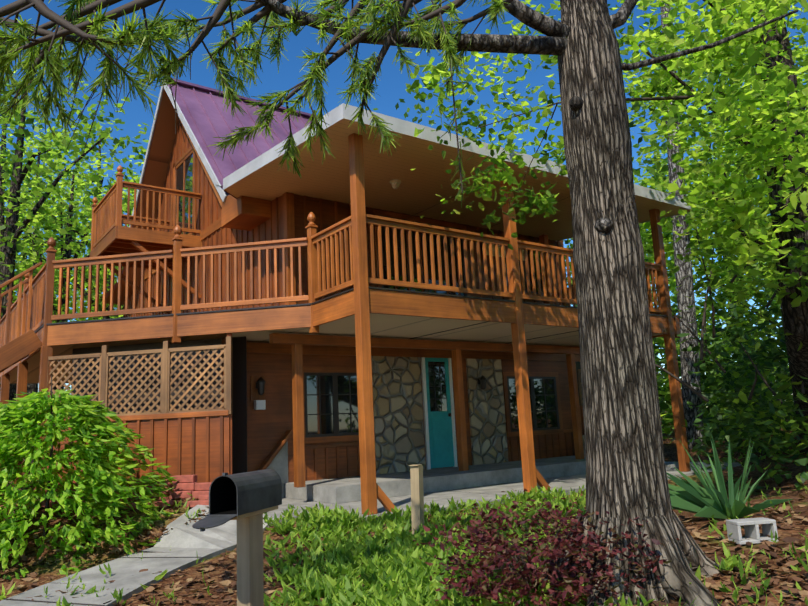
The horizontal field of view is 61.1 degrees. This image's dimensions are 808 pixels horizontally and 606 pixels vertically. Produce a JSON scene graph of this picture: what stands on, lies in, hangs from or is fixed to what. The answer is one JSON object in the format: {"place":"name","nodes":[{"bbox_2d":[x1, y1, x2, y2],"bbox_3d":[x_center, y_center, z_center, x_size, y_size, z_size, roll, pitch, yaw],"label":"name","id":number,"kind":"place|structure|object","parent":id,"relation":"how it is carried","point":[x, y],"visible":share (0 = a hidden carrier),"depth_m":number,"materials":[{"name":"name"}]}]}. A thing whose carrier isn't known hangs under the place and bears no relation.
{"place":"outdoors","nodes":[
{"label":"outdoors","id":0,"kind":"place"},
{"bbox_2d":[0,455,740,605],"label":"walkway","id":1,"kind":"structure","parent":0,"point":[188,543],"depth_m":8.83,"materials":[{"name":"concrete"}]},
{"bbox_2d":[371,356,585,473],"bbox_3d":[1.841,2.031,12.822,5.361,2.320,0.822,3,-12,-30],"label":"stone veneer","id":2,"kind":"object","parent":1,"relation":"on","point":[398,417],"visible":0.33,"depth_m":12.03,"materials":[{"name":"grey stone"}]},
{"bbox_2d":[0,411,807,605],"bbox_3d":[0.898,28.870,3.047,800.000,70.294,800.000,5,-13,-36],"label":"ground","id":3,"kind":"structure","parent":0,"point":[54,568],"depth_m":6.68,"materials":[{"name":"brown soil"}]},
{"bbox_2d":[0,388,176,579],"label":"green shrub","id":4,"kind":"object","parent":3,"relation":"on","point":[100,465],"visible":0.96,"depth_m":7.48,"materials":[{"name":"green plant"}]},
{"bbox_2d":[0,475,211,508],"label":"edging bricks","id":5,"kind":"object","parent":3,"relation":"on","point":[190,484],"visible":0.31,"depth_m":8.52,"materials":[{"name":"red brick"}]},
{"bbox_2d":[231,505,277,605],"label":"mailbox post","id":6,"kind":"object","parent":3,"relation":"on","point":[250,585],"visible":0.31,"depth_m":3.61,"materials":[{"name":"grey wood"}]},
{"bbox_2d":[192,469,281,531],"bbox_3d":[-0.871,1.012,3.587,0.679,0.256,0.165,28,-33,-71],"label":"mailbox","id":7,"kind":"object","parent":6,"relation":"on","point":[257,490],"visible":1,"depth_m":3.58,"materials":[{"name":"black metal"}]},
{"bbox_2d":[210,476,236,514],"bbox_3d":[-0.844,1.009,3.680,0.468,0.188,0.153,28,-33,-71],"label":"mailbox opening","id":8,"kind":"object","parent":7,"relation":"attached to","point":[223,495],"visible":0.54,"depth_m":3.58,"materials":[{"name":"black metal"}]},
{"bbox_2d":[43,146,583,469],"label":"trims","id":9,"kind":"object","parent":3,"relation":"on","point":[246,213],"visible":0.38,"depth_m":11.76,"materials":[{"name":"brown wood"}]},
{"bbox_2d":[102,78,317,297],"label":"roof","id":10,"kind":"structure","parent":9,"relation":"on","point":[208,118],"depth_m":15.45,"materials":[{"name":"metal"}]},
{"bbox_2d":[117,82,690,282],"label":"fascia","id":11,"kind":"structure","parent":10,"relation":"attached to","point":[336,114],"depth_m":9.87,"materials":[{"name":"white wood"}]},
{"bbox_2d":[176,153,557,434],"bbox_3d":[-1.319,-0.661,13.282,8.475,6.540,4.069,-4,-10,6],"label":"glass","id":12,"kind":"object","parent":9,"relation":"on","point":[313,407],"visible":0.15,"depth_m":12.56,"materials":[{"name":"black"}]},
{"bbox_2d":[224,118,690,240],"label":"porch soffit","id":13,"kind":"structure","parent":9,"relation":"on","point":[418,189],"depth_m":10.76,"materials":[{"name":"brown wood"}]},
{"bbox_2d":[482,243,524,260],"bbox_3d":[2.051,-1.094,14.043,1.200,0.340,0.010,5,-13,-36],"label":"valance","id":14,"kind":"object","parent":9,"relation":"attached to","point":[493,249],"visible":0.21,"depth_m":13.93,"materials":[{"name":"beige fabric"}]},
{"bbox_2d":[47,121,583,491],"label":"walls","id":15,"kind":"structure","parent":3,"relation":"on","point":[270,425],"depth_m":11.22,"materials":[{"name":"brown wood"}]},
{"bbox_2d":[102,89,221,304],"bbox_3d":[-2.922,-2.527,18.503,7.700,4.105,9.050,5,-13,-36],"label":"roof underside","id":16,"kind":"object","parent":15,"relation":"attached to","point":[164,136],"visible":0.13,"depth_m":16.61,"materials":[{"name":"brown wood"}]},
{"bbox_2d":[266,441,287,497],"bbox_3d":[-2.085,2.513,10.257,0.770,0.850,0.001,5,-13,-36],"label":"stair base","id":17,"kind":"object","parent":15,"relation":"attached to","point":[279,464],"visible":0.25,"depth_m":10.43,"materials":[{"name":"concrete"}]},
{"bbox_2d":[42,123,583,481],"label":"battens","id":18,"kind":"object","parent":15,"relation":"attached to","point":[221,417],"visible":0.25,"depth_m":12.57,"materials":[{"name":"brown wood"}]},
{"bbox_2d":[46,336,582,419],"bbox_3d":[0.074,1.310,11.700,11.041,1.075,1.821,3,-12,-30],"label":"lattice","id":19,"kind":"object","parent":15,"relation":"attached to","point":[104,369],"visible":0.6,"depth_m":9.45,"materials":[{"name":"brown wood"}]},
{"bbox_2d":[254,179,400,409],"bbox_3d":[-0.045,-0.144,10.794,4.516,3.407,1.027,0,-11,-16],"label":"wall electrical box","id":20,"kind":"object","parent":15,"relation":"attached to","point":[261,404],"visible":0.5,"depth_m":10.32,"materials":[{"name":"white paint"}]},
{"bbox_2d":[425,358,453,468],"bbox_3d":[0.633,1.960,12.386,0.560,1.980,0.035,5,-13,-36],"label":"teal door","id":21,"kind":"structure","parent":15,"relation":"attached to","point":[441,439],"depth_m":12.32,"materials":[{"name":"teal wood"}]},
{"bbox_2d":[421,357,457,469],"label":"white trim","id":22,"kind":"structure","parent":15,"relation":"attached to","point":[425,414],"depth_m":12.31,"materials":[{"name":"white paint"}]},
{"bbox_2d":[42,375,636,591],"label":"stems","id":23,"kind":"object","parent":3,"relation":"on","point":[47,514],"visible":0.29,"depth_m":4.57,"materials":[{"name":"brown plant"}]},
{"bbox_2d":[0,181,680,378],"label":"balcony railing","id":24,"kind":"object","parent":3,"relation":"on","point":[16,348],"visible":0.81,"depth_m":9.64,"materials":[{"name":"brown wood"}]},
{"bbox_2d":[0,133,690,514],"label":"posts","id":25,"kind":"object","parent":3,"relation":"on","point":[372,493],"visible":0.81,"depth_m":9.68,"materials":[{"name":"brown wood"}]},
{"bbox_2d":[35,181,673,473],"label":"dark frames","id":26,"kind":"structure","parent":3,"relation":"on","point":[239,404],"depth_m":10.11,"materials":[{"name":"brown wood"}]},
{"bbox_2d":[0,313,662,382],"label":"deck soffit","id":27,"kind":"structure","parent":26,"relation":"on","point":[394,326],"depth_m":10.35,"materials":[{"name":"beige wood"}]},
{"bbox_2d":[0,0,797,605],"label":"pine","id":28,"kind":"object","parent":3,"relation":"on","point":[626,477],"depth_m":4.52,"materials":[{"name":"plant"}]},
{"bbox_2d":[0,0,807,489],"bbox_3d":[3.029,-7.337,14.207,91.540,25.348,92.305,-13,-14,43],"label":"leaves","id":29,"kind":"object","parent":3,"relation":"on","point":[544,202],"visible":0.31,"depth_m":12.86,"materials":[{"name":"green plant"}]},
{"bbox_2d":[476,91,804,403],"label":"branches","id":30,"kind":"object","parent":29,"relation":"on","point":[702,341],"visible":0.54,"depth_m":9.64,"materials":[{"name":"brown"}]},
{"bbox_2d":[0,478,807,605],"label":"ground cover","id":31,"kind":"object","parent":3,"relation":"on","point":[391,576],"visible":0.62,"depth_m":5.75,"materials":[{"name":"green plant"}]},
{"bbox_2d":[0,0,807,459],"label":"trunks","id":32,"kind":"object","parent":3,"relation":"on","point":[794,320],"visible":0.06,"depth_m":9.16,"materials":[{"name":"brown plant"}]},
{"bbox_2d":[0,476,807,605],"bbox_3d":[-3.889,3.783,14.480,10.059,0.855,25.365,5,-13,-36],"label":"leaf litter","id":33,"kind":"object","parent":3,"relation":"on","point":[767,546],"visible":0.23,"depth_m":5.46,"materials":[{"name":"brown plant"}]},
{"bbox_2d":[6,40,807,490],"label":"dark leaves","id":34,"kind":"object","parent":3,"relation":"on","point":[744,418],"visible":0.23,"depth_m":10.77,"materials":[{"name":"green plant"}]},
{"bbox_2d":[409,464,423,533],"bbox_3d":[0.142,2.156,7.089,0.104,0.938,0.148,-8,-12,28],"label":"short post","id":35,"kind":"object","parent":3,"relation":"on","point":[417,499],"visible":0.75,"depth_m":7.08,"materials":[{"name":"beige wood"}]},
{"bbox_2d":[413,489,678,605],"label":"red shrub","id":36,"kind":"object","parent":3,"relation":"on","point":[486,537],"visible":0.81,"depth_m":4.28,"materials":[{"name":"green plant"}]},
{"bbox_2d":[660,0,704,448],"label":"birch trunk","id":37,"kind":"object","parent":3,"relation":"on","point":[688,360],"visible":0.4,"depth_m":15.09,"materials":[{"name":"grey plant"}]},
{"bbox_2d":[666,433,792,518],"bbox_3d":[2.640,1.507,6.027,1.318,0.742,1.264,5,-13,-36],"label":"yucca","id":38,"kind":"object","parent":3,"relation":"on","point":[691,495],"visible":0.9,"depth_m":5.88,"materials":[{"name":"green plant"}]},
{"bbox_2d":[726,517,778,544],"bbox_3d":[2.545,1.666,5.011,0.301,0.155,0.150,-2,-10,-6],"label":"cinder block","id":39,"kind":"object","parent":3,"relation":"on","point":[751,529],"depth_m":4.97,"materials":[{"name":"grey concrete"}]},
{"bbox_2d":[0,0,807,444],"label":"sky","id":40,"kind":"structure","parent":0,"point":[391,87],"materials":[{"name":"blue"}]}
]}

